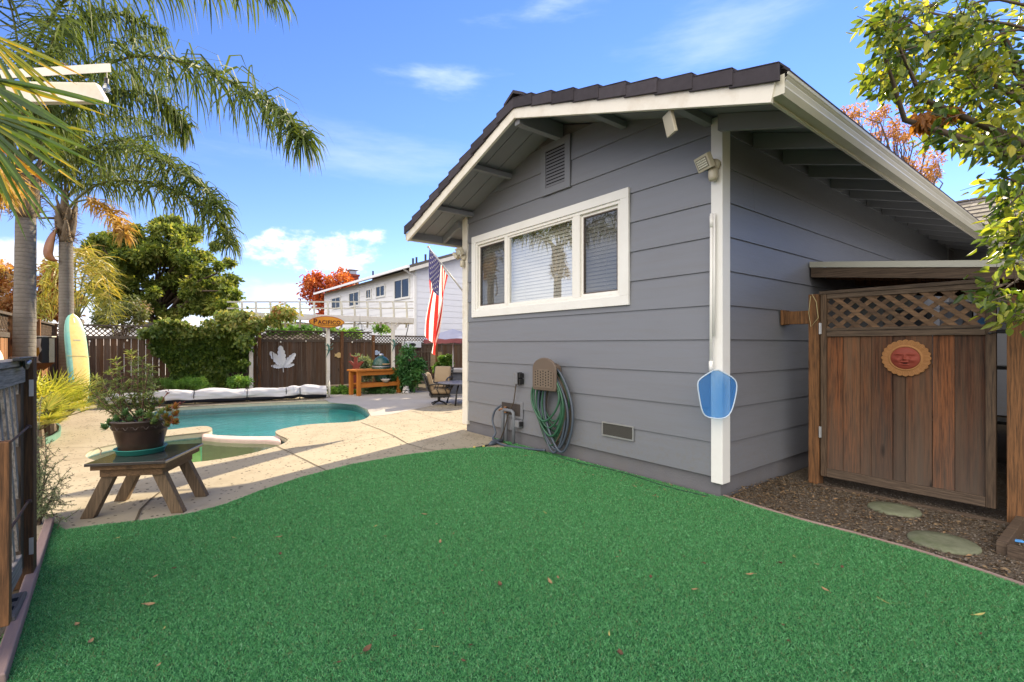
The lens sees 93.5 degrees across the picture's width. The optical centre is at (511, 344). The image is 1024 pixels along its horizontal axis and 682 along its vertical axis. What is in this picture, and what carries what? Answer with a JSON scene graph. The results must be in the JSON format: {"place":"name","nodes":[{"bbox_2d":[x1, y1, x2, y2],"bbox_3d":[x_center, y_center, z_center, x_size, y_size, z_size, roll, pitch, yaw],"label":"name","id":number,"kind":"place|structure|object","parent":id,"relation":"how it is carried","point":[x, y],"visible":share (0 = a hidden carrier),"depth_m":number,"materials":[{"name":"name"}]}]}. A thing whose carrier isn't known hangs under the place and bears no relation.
{"place":"outdoors","nodes":[
{"label":"outdoors","id":0,"kind":"place"},
{"bbox_2d":[202,434,280,460],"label":"spa dam","id":1,"kind":"structure","parent":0,"point":[215,447],"depth_m":6.81,"materials":[{"name":"paint"}]},
{"bbox_2d":[168,406,367,435],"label":"pool water","id":2,"kind":"structure","parent":0,"point":[265,417],"depth_m":9.73,"materials":[{"name":"teal liquid"}]},
{"bbox_2d":[37,397,510,539],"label":"deck","id":3,"kind":"structure","parent":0,"point":[227,480],"depth_m":5.70,"materials":[{"name":"concrete"}]},
{"bbox_2d":[46,422,60,443],"bbox_3d":[-6.444,1.258,6.732,0.185,0.085,2.161,0,0,-38],"label":"bed edging","id":4,"kind":"object","parent":3,"relation":"on","point":[56,435],"visible":0.56,"depth_m":6.60,"materials":[{"name":"teal plastic"}]},
{"bbox_2d":[37,391,77,447],"bbox_3d":[-6.022,0.937,6.085,0.853,0.726,0.931,0,0,-38],"label":"bush palm","id":5,"kind":"object","parent":3,"relation":"on","point":[52,407],"visible":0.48,"depth_m":6.12,"materials":[{"name":"yellow plant"}]},
{"bbox_2d":[37,370,80,529],"bbox_3d":[-3.451,0.753,3.585,0.351,1.102,1.356,0,0,-43],"label":"rosemary bush","id":6,"kind":"object","parent":3,"relation":"on","point":[43,510],"visible":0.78,"depth_m":3.48,"materials":[{"name":"green plant"}]},
{"bbox_2d":[37,368,112,435],"bbox_3d":[-6.590,0.780,6.860,1.497,1.039,1.436,0,0,-38],"label":"bush palm","id":7,"kind":"object","parent":3,"relation":"on","point":[61,387],"visible":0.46,"depth_m":6.86,"materials":[{"name":"yellow plant"}]},
{"bbox_2d":[64,313,90,412],"bbox_3d":[-8.260,0.337,9.150,0.374,1.880,0.459,0,0,-38],"label":"surfboard","id":8,"kind":"object","parent":3,"relation":"on","point":[76,349],"visible":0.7,"depth_m":9.14,"materials":[{"name":"yellow plastic"}]},
{"bbox_2d":[80,443,208,518],"bbox_3d":[-2.924,1.085,3.882,0.695,0.430,0.660,0,0,-11],"label":"garden table","id":9,"kind":"object","parent":3,"relation":"on","point":[158,466],"visible":0.94,"depth_m":3.70,"materials":[{"name":"wood"}]},
{"bbox_2d":[113,442,167,455],"bbox_3d":[-2.999,0.846,3.892,0.352,0.048,0.352,0,0,-38],"label":"plant saucer","id":10,"kind":"object","parent":9,"relation":"on","point":[139,452],"visible":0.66,"depth_m":3.77,"materials":[{"name":"teal plastic"}]},
{"bbox_2d":[82,349,184,450],"bbox_3d":[-3.044,0.441,3.890,0.895,0.834,0.408,0,0,-3],"label":"potted plant","id":11,"kind":"object","parent":10,"relation":"on","point":[140,428],"visible":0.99,"depth_m":3.83,"materials":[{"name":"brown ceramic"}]},
{"bbox_2d":[192,447,200,461],"bbox_3d":[-4.147,1.620,6.115,2.276,0.260,1.853,0,0,14],"label":"spa basin","id":12,"kind":"object","parent":3,"relation":"in","point":[196,456],"visible":0.02,"depth_m":7.10,"materials":[{"name":"liquid"}]},
{"bbox_2d":[105,380,329,406],"bbox_3d":[-6.417,1.089,10.898,4.313,0.446,0.519,0,0,-26],"label":"pool cover roll","id":13,"kind":"object","parent":3,"relation":"on","point":[207,395],"visible":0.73,"depth_m":10.84,"materials":[{"name":"white plastic"}]},
{"bbox_2d":[85,401,369,456],"bbox_3d":[-4.385,1.336,8.386,4.342,0.068,5.920,0,0,-38],"label":"coping","id":14,"kind":"object","parent":3,"relation":"on","point":[167,438],"visible":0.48,"depth_m":10.14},
{"bbox_2d":[59,413,465,520],"bbox_3d":[-2.636,1.295,6.113,5.101,0.001,3.967,0,0,-38],"label":"deck joint","id":15,"kind":"object","parent":3,"relation":"on","point":[138,514],"visible":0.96,"depth_m":5.43,"materials":[{"name":"brown concrete"}]},
{"bbox_2d":[167,409,365,460],"bbox_3d":[-4.695,1.820,8.847,4.503,0.660,5.090,0,0,-38],"label":"pool basin","id":16,"kind":"object","parent":3,"relation":"in","point":[271,430],"visible":0.06,"depth_m":10.80,"materials":[{"name":"liquid"}]},
{"bbox_2d":[87,404,368,459],"bbox_3d":[-4.385,1.435,8.386,4.342,0.130,5.920,0,0,-38],"label":"waterline tile","id":17,"kind":"object","parent":16,"relation":"attached to","point":[96,456],"visible":0.2,"depth_m":10.52,"materials":[{"name":"teal tile"}]},
{"bbox_2d":[473,439,502,447],"bbox_3d":[-0.287,1.268,6.180,0.084,0.070,0.526,0,0,41],"label":"cord connector","id":18,"kind":"object","parent":3,"relation":"on","point":[492,442],"visible":0.92,"depth_m":6.20,"materials":[{"name":"grey plastic"}]},
{"bbox_2d":[255,322,361,370],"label":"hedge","id":19,"kind":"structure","parent":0,"point":[304,334],"depth_m":24.00,"materials":[{"name":"green"}]},
{"bbox_2d":[355,322,364,330],"bbox_3d":[-4.735,-0.688,15.000,0.271,0.525,0.311,0,0,-38],"label":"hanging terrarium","id":20,"kind":"object","parent":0,"point":[358,329],"visible":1,"depth_m":14.98,"materials":[{"name":"white metal"}]},
{"bbox_2d":[322,391,461,415],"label":"patio","id":21,"kind":"structure","parent":0,"point":[379,404],"depth_m":11.19,"materials":[{"name":"concrete"}]},
{"bbox_2d":[348,353,363,388],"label":"plant","id":22,"kind":"object","parent":21,"relation":"on","point":[356,365],"visible":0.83,"depth_m":12.90,"materials":[{"name":"red plant"}]},
{"bbox_2d":[347,368,400,395],"bbox_3d":[-3.621,0.970,12.777,0.580,0.661,1.340,0,0,45],"label":"grill stand","id":23,"kind":"object","parent":21,"relation":"on","point":[358,384],"visible":0.82,"depth_m":12.47,"materials":[{"name":"orange wood"}]},
{"bbox_2d":[372,353,389,381],"bbox_3d":[-3.484,0.612,12.868,0.484,0.757,0.550,0,0,-38],"label":"ceramic grill","id":24,"kind":"object","parent":23,"relation":"on","point":[380,361],"visible":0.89,"depth_m":12.73,"materials":[{"name":"green ceramic"}]},
{"bbox_2d":[402,384,409,392],"bbox_3d":[-2.841,1.085,12.906,0.224,0.430,0.230,0,0,-38],"label":"stone figurine","id":25,"kind":"object","parent":21,"relation":"on","point":[405,389],"visible":0.81,"depth_m":12.84,"materials":[{"name":"stone"}]},
{"bbox_2d":[422,372,451,404],"bbox_3d":[-1.644,0.952,10.508,0.604,0.696,0.465,0,0,-14],"label":"patio chair","id":26,"kind":"object","parent":21,"relation":"on","point":[438,393],"visible":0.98,"depth_m":10.33,"materials":[{"name":"beige fabric"}]},
{"bbox_2d":[427,366,453,397],"bbox_3d":[-1.773,0.921,11.977,0.507,0.759,0.659,0,0,10],"label":"patio chair","id":27,"kind":"object","parent":21,"relation":"on","point":[442,373],"visible":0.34,"depth_m":12.08,"materials":[{"name":"beige fabric"}]},
{"bbox_2d":[438,380,461,405],"bbox_3d":[-1.091,1.062,10.609,1.080,0.485,1.080,0,0,-38],"label":"patio table","id":28,"kind":"object","parent":21,"relation":"on","point":[456,382],"visible":0.38,"depth_m":10.38,"materials":[{"name":"metal"}]},
{"bbox_2d":[450,368,461,393],"bbox_3d":[-1.337,0.976,13.000,1.300,0.668,0.750,0,0,0],"label":"outdoor counter","id":29,"kind":"object","parent":21,"relation":"on","point":[457,373],"visible":0.04,"depth_m":12.70,"materials":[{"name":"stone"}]},
{"bbox_2d":[0,385,808,640],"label":"garden bed","id":30,"kind":"object","parent":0,"point":[422,388],"visible":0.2,"depth_m":9.13,"materials":[{"name":"soil"}]},
{"bbox_2d":[0,591,26,637],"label":"wood block","id":31,"kind":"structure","parent":30,"relation":"on","point":[18,599],"depth_m":2.27,"materials":[{"name":"grey wood"}]},
{"bbox_2d":[0,356,36,627],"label":"fence","id":32,"kind":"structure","parent":30,"relation":"on","point":[18,468],"depth_m":2.48,"materials":[{"name":"grey wood"}]},
{"bbox_2d":[0,310,56,385],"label":"fence","id":33,"kind":"object","parent":30,"relation":"on","point":[43,328],"visible":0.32,"depth_m":7.62,"materials":[{"name":"brown wood"}]},
{"bbox_2d":[36,336,55,379],"bbox_3d":[-9.136,0.566,9.300,0.400,1.468,0.290,0,0,0],"label":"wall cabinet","id":34,"kind":"object","parent":30,"relation":"on","point":[45,351],"depth_m":9.26,"materials":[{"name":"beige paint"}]},
{"bbox_2d":[0,63,110,104],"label":"arbor","id":35,"kind":"object","parent":30,"relation":"on","point":[92,90],"visible":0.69,"depth_m":4.40,"materials":[{"name":"beige paint"}]},
{"bbox_2d":[0,36,128,240],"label":"fan palm","id":36,"kind":"object","parent":30,"relation":"on","point":[14,187],"visible":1,"depth_m":2.99,"materials":[{"name":"green plant"}]},
{"bbox_2d":[2,59,246,410],"bbox_3d":[-7.902,-2.307,9.227,5.348,7.216,3.940,0,0,29],"label":"queen palm","id":37,"kind":"object","parent":30,"relation":"on","point":[65,218],"visible":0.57,"depth_m":9.24,"materials":[{"name":"green plant"}]},
{"bbox_2d":[0,0,333,356],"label":"queen palm","id":38,"kind":"object","parent":30,"relation":"on","point":[24,335],"visible":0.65,"depth_m":6.83,"materials":[{"name":"green plant"}]},
{"bbox_2d":[154,375,215,389],"bbox_3d":[-8.415,1.023,12.285,1.734,0.572,0.749,0,0,3],"label":"ground plant","id":39,"kind":"object","parent":30,"relation":"on","point":[187,383],"visible":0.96,"depth_m":12.19,"materials":[{"name":"green plant"}]},
{"bbox_2d":[226,374,254,388],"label":"shrub","id":40,"kind":"object","parent":30,"relation":"on","point":[235,381],"visible":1,"depth_m":12.48,"materials":[{"name":"green plant"}]},
{"bbox_2d":[327,384,355,394],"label":"ground plant","id":41,"kind":"object","parent":30,"relation":"on","point":[343,389],"visible":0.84,"depth_m":12.58,"materials":[{"name":"green plant"}]},
{"bbox_2d":[352,353,373,390],"bbox_3d":[-4.133,0.762,13.631,0.617,1.084,0.794,0,0,-45],"label":"shrub","id":42,"kind":"object","parent":30,"relation":"on","point":[368,362],"visible":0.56,"depth_m":13.47,"materials":[{"name":"green plant"}]},
{"bbox_2d":[361,380,395,393],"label":"ground plant","id":43,"kind":"object","parent":30,"relation":"on","point":[378,390],"visible":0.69,"depth_m":12.75,"materials":[{"name":"green plant"}]},
{"bbox_2d":[388,343,427,392],"bbox_3d":[-2.865,0.663,13.263,1.228,1.446,1.152,0,0,-38],"label":"shrub","id":44,"kind":"object","parent":30,"relation":"on","point":[409,373],"visible":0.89,"depth_m":13.01,"materials":[{"name":"green plant"}]},
{"bbox_2d":[0,0,1023,335],"label":"sky","id":45,"kind":"structure","parent":0,"point":[401,90],"materials":[{"name":"blue"}]},
{"bbox_2d":[0,438,1023,681],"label":"turf","id":46,"kind":"structure","parent":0,"point":[524,656],"depth_m":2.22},
{"bbox_2d":[0,516,54,681],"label":"turf edging","id":47,"kind":"object","parent":46,"relation":"on","point":[10,640],"visible":0.56,"depth_m":2.23,"materials":[{"name":"grey concrete"}]},
{"bbox_2d":[360,644,371,653],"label":"fallen leaf","id":48,"kind":"object","parent":46,"relation":"on","point":[367,647],"visible":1,"depth_m":2.02,"materials":[{"name":"brown plant"}]},
{"bbox_2d":[555,455,706,495],"bbox_3d":[1.071,1.280,4.821,0.069,0.010,1.901,0,0,-38],"label":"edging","id":49,"kind":"object","parent":46,"relation":"on","point":[635,476],"visible":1,"depth_m":4.63,"materials":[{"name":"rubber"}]},
{"bbox_2d":[88,371,1006,463],"bbox_3d":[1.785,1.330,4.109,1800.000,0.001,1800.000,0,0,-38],"label":"ground","id":50,"kind":"structure","parent":0,"point":[1001,443],"depth_m":6.83,"materials":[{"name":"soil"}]},
{"bbox_2d":[0,259,92,322],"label":"maple tree","id":51,"kind":"object","parent":50,"relation":"on","point":[6,284],"visible":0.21,"depth_m":18.48,"materials":[{"name":"orange plant"}]},
{"bbox_2d":[36,238,132,335],"bbox_3d":[-11.571,-0.750,12.952,2.824,4.100,1.433,0,0,2],"label":"golden palm","id":52,"kind":"object","parent":50,"relation":"on","point":[88,268],"visible":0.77,"depth_m":12.84,"materials":[{"name":"yellow plant"}]},
{"bbox_2d":[87,294,153,335],"bbox_3d":[-12.567,-0.152,15.472,1.714,2.912,2.178,0,0,-38],"label":"bush","id":53,"kind":"object","parent":50,"relation":"on","point":[140,314],"visible":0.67,"depth_m":15.13,"materials":[{"name":"green plant"}]},
{"bbox_2d":[107,322,192,374],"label":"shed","id":54,"kind":"structure","parent":50,"relation":"on","point":[149,324],"depth_m":20.00,"materials":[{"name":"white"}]},
{"bbox_2d":[52,323,256,396],"bbox_3d":[-9.199,0.395,12.766,4.400,1.810,0.108,0,0,-38],"label":"fence","id":55,"kind":"object","parent":50,"relation":"on","point":[102,350],"visible":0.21,"depth_m":12.19,"materials":[{"name":"brown wood"}]},
{"bbox_2d":[136,302,303,390],"bbox_3d":[-7.775,0.113,13.248,3.950,2.606,1.657,0,0,-14],"label":"climbing vine","id":56,"kind":"object","parent":55,"relation":"attached to","point":[215,352],"visible":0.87,"depth_m":13.04,"materials":[{"name":"green plant"}]},
{"bbox_2d":[75,213,245,322],"bbox_3d":[-16.098,-2.340,21.958,9.836,7.317,5.684,0,0,1],"label":"oak tree","id":57,"kind":"object","parent":50,"relation":"on","point":[187,284],"visible":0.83,"depth_m":20.46,"materials":[{"name":"green plant"}]},
{"bbox_2d":[257,330,371,387],"bbox_3d":[-6.093,0.430,15.165,3.450,1.740,0.108,0,0,-38],"label":"fence","id":58,"kind":"object","parent":50,"relation":"on","point":[309,363],"visible":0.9,"depth_m":15.01,"materials":[{"name":"brown wood"}]},
{"bbox_2d":[270,346,295,371],"bbox_3d":[-6.915,0.429,14.521,0.732,0.805,0.047,0,0,-38],"label":"leaf ornament","id":59,"kind":"object","parent":58,"relation":"attached to","point":[280,360],"visible":1,"depth_m":14.50,"materials":[{"name":"white metal"}]},
{"bbox_2d":[227,301,413,388],"bbox_3d":[-5.672,-0.119,15.177,5.721,2.837,0.285,0,0,-38],"label":"pergola","id":60,"kind":"object","parent":50,"relation":"on","point":[394,320],"visible":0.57,"depth_m":15.34,"materials":[{"name":"beige paint"}]},
{"bbox_2d":[308,316,344,327],"bbox_3d":[-5.719,-0.704,14.880,1.086,0.360,0.036,0,0,-38],"label":"surfboard sign","id":61,"kind":"object","parent":60,"relation":"attached to","point":[326,321],"visible":1,"depth_m":14.86,"materials":[{"name":"orange wood"}]},
{"bbox_2d":[296,266,357,314],"bbox_3d":[-14.585,-2.555,37.941,4.322,7.732,5.266,0,0,-38],"label":"maple tree","id":62,"kind":"object","parent":50,"relation":"on","point":[314,282],"visible":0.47,"depth_m":37.40,"materials":[{"name":"orange plant"}]},
{"bbox_2d":[265,322,396,339],"bbox_3d":[-6.513,0.190,16.963,4.822,2.224,1.342,0,0,1],"label":"hedge","id":63,"kind":"object","parent":50,"relation":"on","point":[376,328],"visible":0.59,"depth_m":17.07,"materials":[{"name":"green plant"}]},
{"bbox_2d":[313,253,461,342],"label":"neighbour house","id":64,"kind":"structure","parent":50,"relation":"on","point":[410,282],"depth_m":24.96,"materials":[{"name":"white"}]},
{"bbox_2d":[331,296,340,309],"bbox_3d":[-12.060,-2.859,32.947,0.030,0.864,1.896,0,0,-38],"label":"window","id":65,"kind":"structure","parent":64,"relation":"in","point":[338,298],"depth_m":32.94,"materials":[{"name":"glass"}]},
{"bbox_2d":[349,290,358,307],"bbox_3d":[-9.923,-2.855,30.181,0.030,0.969,1.802,0,0,-38],"label":"window","id":66,"kind":"structure","parent":64,"relation":"in","point":[353,296],"depth_m":30.17,"materials":[{"name":"glass"}]},
{"bbox_2d":[365,288,370,299],"bbox_3d":[-8.437,-2.981,28.258,0.030,0.644,0.824,0,0,-38],"label":"window","id":67,"kind":"structure","parent":64,"relation":"in","point":[367,291],"depth_m":28.27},
{"bbox_2d":[375,284,384,297],"bbox_3d":[-7.353,-2.987,26.855,0.030,0.711,1.328,0,0,-38],"label":"window","id":68,"kind":"structure","parent":64,"relation":"in","point":[379,289],"depth_m":26.84,"materials":[{"name":"glass"}]},
{"bbox_2d":[394,276,409,300],"bbox_3d":[-5.660,-2.872,24.664,0.030,1.095,1.864,0,0,-38],"label":"window","id":69,"kind":"structure","parent":64,"relation":"in","point":[401,286],"depth_m":24.59,"materials":[{"name":"glass"}]},
{"bbox_2d":[371,335,461,381],"bbox_3d":[-2.612,0.485,17.855,5.350,1.630,0.108,0,0,-38],"label":"fence","id":70,"kind":"object","parent":50,"relation":"on","point":[384,348],"visible":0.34,"depth_m":17.27,"materials":[{"name":"brown wood"}]},
{"bbox_2d":[402,341,420,347],"bbox_3d":[-3.546,-0.010,17.003,0.680,0.220,0.175,0,0,-38],"label":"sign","id":71,"kind":"object","parent":70,"relation":"attached to","point":[417,344],"visible":0.81,"depth_m":16.96,"materials":[{"name":"white metal"}]},
{"bbox_2d":[429,351,442,366],"bbox_3d":[-2.790,0.514,17.691,0.560,0.600,0.050,0,0,-38],"label":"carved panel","id":72,"kind":"object","parent":70,"relation":"attached to","point":[432,358],"visible":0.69,"depth_m":17.61,"materials":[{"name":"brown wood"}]},
{"bbox_2d":[414,348,430,380],"bbox_3d":[-3.220,0.710,17.200,0.640,1.183,0.130,0,0,-38],"label":"trellis","id":73,"kind":"object","parent":50,"relation":"on","point":[427,351],"visible":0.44,"depth_m":17.32,"materials":[{"name":"brown wood"}]},
{"bbox_2d":[431,353,454,373],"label":"shrub","id":74,"kind":"object","parent":50,"relation":"on","point":[443,359],"visible":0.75,"depth_m":15.40,"materials":[{"name":"green plant"}]},
{"bbox_2d":[424,329,461,366],"bbox_3d":[-1.789,0.407,14.600,1.795,1.785,1.795,0,0,-38],"label":"patio umbrella","id":75,"kind":"object","parent":50,"relation":"on","point":[452,336],"visible":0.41,"depth_m":14.00,"materials":[{"name":"white fabric"}]},
{"bbox_2d":[404,61,1006,495],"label":"house","id":76,"kind":"structure","parent":50,"relation":"on","point":[574,223],"depth_m":4.89,"materials":[{"name":"paint"}]},
{"bbox_2d":[425,246,461,354],"bbox_3d":[-1.082,-0.766,7.843,0.208,1.888,1.247,0,0,-38],"label":"flag","id":77,"kind":"object","parent":76,"relation":"attached to","point":[438,275],"visible":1,"depth_m":8.15,"materials":[{"name":"multicoloured white and blue fabric"},{"name":"metal"}]},
{"bbox_2d":[452,247,465,266],"bbox_3d":[-0.810,-1.311,7.294,0.168,0.282,0.314,0,0,-38],"label":"floodlight","id":78,"kind":"object","parent":76,"relation":"attached to","point":[458,252],"visible":1,"depth_m":7.24,"materials":[{"name":"white metal"}]},
{"bbox_2d":[498,399,522,443],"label":"water pipes","id":79,"kind":"object","parent":76,"relation":"attached to","point":[515,410],"visible":0.97,"depth_m":6.35,"materials":[{"name":"grey plastic"}]},
{"bbox_2d":[500,372,523,438],"bbox_3d":[-0.044,0.821,6.320,0.477,0.932,0.104,0,0,37],"label":"electrical outlet","id":80,"kind":"object","parent":76,"relation":"attached to","point":[517,378],"visible":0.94,"depth_m":6.21,"materials":[{"name":"paint"}]},
{"bbox_2d":[511,419,522,427],"bbox_3d":[0.068,1.022,6.235,0.082,0.095,0.165,0,0,-38],"label":"junction box","id":81,"kind":"object","parent":76,"relation":"attached to","point":[518,423],"visible":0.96,"depth_m":6.18,"materials":[{"name":"paint"}]},
{"bbox_2d":[533,358,560,391],"bbox_3d":[0.435,0.343,5.662,0.188,0.385,0.410,0,0,-38],"label":"hose hanger","id":82,"kind":"object","parent":76,"relation":"attached to","point":[544,374],"visible":1,"depth_m":5.58,"materials":[{"name":"brown plastic"}]},
{"bbox_2d":[491,368,573,453],"bbox_3d":[0.191,0.778,5.907,0.195,1.032,1.523,0,0,-40],"label":"garden hose","id":83,"kind":"object","parent":82,"relation":"hanging from","point":[565,415],"visible":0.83,"depth_m":5.53,"materials":[{"name":"green rubber"}]},
{"bbox_2d":[471,187,629,317],"bbox_3d":[0.428,-0.994,6.091,0.365,1.184,2.893,0,0,-38],"label":"window","id":84,"kind":"structure","parent":76,"relation":"in","point":[576,256],"depth_m":5.80,"materials":[{"name":"glass"}]},
{"bbox_2d":[662,110,677,137],"bbox_3d":[1.252,-1.777,3.817,0.118,0.220,0.142,0,0,-38],"label":"floodlight","id":85,"kind":"object","parent":76,"relation":"attached to","point":[670,124],"visible":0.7,"depth_m":3.79,"materials":[{"name":"white metal"}]},
{"bbox_2d":[694,151,720,181],"bbox_3d":[1.673,-1.500,4.097,0.173,0.220,0.170,0,0,-15],"label":"floodlight","id":86,"kind":"object","parent":76,"relation":"attached to","point":[705,162],"visible":1,"depth_m":4.06,"materials":[{"name":"brown metal"}]},
{"bbox_2d":[697,213,736,418],"bbox_3d":[1.699,-0.252,4.054,0.334,1.737,0.149,0,0,0],"label":"pool skimmer","id":87,"kind":"object","parent":76,"relation":"attached to","point":[717,391],"visible":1,"depth_m":4.00,"materials":[{"name":"plastic"}]},
{"bbox_2d":[810,260,1023,295],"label":"lean to roof","id":88,"kind":"object","parent":76,"relation":"attached to","point":[878,273],"visible":0.64,"depth_m":4.66,"materials":[{"name":"brown wood"}]},
{"bbox_2d":[840,100,947,188],"bbox_3d":[20.314,-6.134,25.892,7.200,14.894,3.252,0,0,-3],"label":"autumn tree","id":89,"kind":"object","parent":50,"relation":"on","point":[854,115],"visible":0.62,"depth_m":25.57,"materials":[{"name":"orange plant"}]},
{"bbox_2d":[954,192,1023,415],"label":"house","id":90,"kind":"structure","parent":50,"relation":"on","point":[974,209],"depth_m":9.03,"materials":[{"name":"paint"}]},
{"bbox_2d":[726,454,1023,582],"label":"dirt","id":91,"kind":"structure","parent":0,"point":[998,511],"depth_m":3.77,"materials":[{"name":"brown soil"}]},
{"bbox_2d":[781,294,822,483],"bbox_3d":[2.801,0.437,4.653,0.138,1.826,0.336,0,0,-38],"label":"gate post","id":92,"kind":"object","parent":91,"relation":"on","point":[811,317],"visible":0.85,"depth_m":4.53,"materials":[{"name":"wood"}]},
{"bbox_2d":[819,278,996,508],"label":"garden gate","id":93,"kind":"structure","parent":92,"relation":"attached to","point":[875,428],"depth_m":3.95,"materials":[{"name":"brown wood"}]},
{"bbox_2d":[881,340,931,376],"bbox_3d":[3.233,0.110,3.964,0.062,0.305,0.328,0,0,-38],"label":"sun plaque","id":94,"kind":"object","parent":93,"relation":"attached to","point":[900,357],"visible":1,"depth_m":3.96,"materials":[{"name":"orange ceramic"}]},
{"bbox_2d":[723,495,1023,585],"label":"turf edging","id":95,"kind":"object","parent":91,"relation":"on","point":[932,554],"visible":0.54,"depth_m":3.10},
{"bbox_2d":[867,501,921,517],"bbox_3d":[3.019,1.304,3.805,0.340,0.033,0.340,0,0,-38],"label":"stepping stone","id":96,"kind":"object","parent":91,"relation":"on","point":[895,509],"visible":0.95,"depth_m":3.77,"materials":[{"name":"stone"}]},
{"bbox_2d":[817,483,1009,524],"bbox_3d":[3.225,1.308,3.971,0.030,0.045,1.260,0,0,-38],"label":"threshold board","id":97,"kind":"object","parent":91,"relation":"on","point":[922,505],"visible":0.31,"depth_m":3.89,"materials":[{"name":"brown wood"}]},
{"bbox_2d":[846,0,1023,337],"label":"leafy tree","id":98,"kind":"object","parent":91,"relation":"on","point":[947,35],"visible":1,"depth_m":2.68,"materials":[{"name":"green plant"}]},
{"bbox_2d":[907,530,981,554],"bbox_3d":[2.837,1.304,3.169,0.370,0.033,0.370,0,0,-38],"label":"stepping stone","id":99,"kind":"object","parent":91,"relation":"on","point":[946,543],"visible":0.97,"depth_m":3.13,"materials":[{"name":"stone"}]},
{"bbox_2d":[884,306,1006,424],"bbox_3d":[4.880,0.425,5.173,0.400,1.750,1.400,0,0,-38],"label":"storage shelf","id":100,"kind":"object","parent":91,"relation":"on","point":[1001,421],"visible":0.01,"depth_m":4.87,"materials":[{"name":"brown wood"}]},
{"bbox_2d":[893,309,931,329],"bbox_3d":[4.585,-0.275,5.514,0.262,0.245,0.312,0,0,-38],"label":"storage box","id":101,"kind":"object","parent":100,"relation":"in","point":[918,322],"visible":0.16,"depth_m":5.42,"materials":[{"name":"plastic"}]},
{"bbox_2d":[940,301,971,328],"bbox_3d":[4.812,-0.304,5.221,0.262,0.305,0.232,0,0,-38],"label":"storage box","id":102,"kind":"object","parent":100,"relation":"in","point":[949,314],"visible":0.15,"depth_m":5.13,"materials":[{"name":"plastic"}]},
{"bbox_2d":[978,306,984,324],"bbox_3d":[4.958,-0.294,5.032,0.262,0.285,0.112,0,0,-38],"label":"storage box","id":103,"kind":"object","parent":100,"relation":"in","point":[981,321],"visible":0.01,"depth_m":4.97,"materials":[{"name":"plastic"}]},
{"bbox_2d":[998,307,1006,329],"bbox_3d":[5.102,-0.265,4.846,0.262,0.225,0.262,0,0,-38],"label":"storage box","id":104,"kind":"object","parent":100,"relation":"in","point":[1003,327],"visible":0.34,"depth_m":4.84,"materials":[{"name":"plastic"}]},
{"bbox_2d":[988,294,1023,522],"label":"gate post","id":105,"kind":"object","parent":91,"relation":"on","point":[1015,423],"visible":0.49,"depth_m":3.46,"materials":[{"name":"brown wood"}]},
{"bbox_2d":[996,516,1023,561],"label":"planter border","id":106,"kind":"object","parent":91,"relation":"on","point":[1008,536],"visible":0.89,"depth_m":3.03,"materials":[{"name":"brown wood"}]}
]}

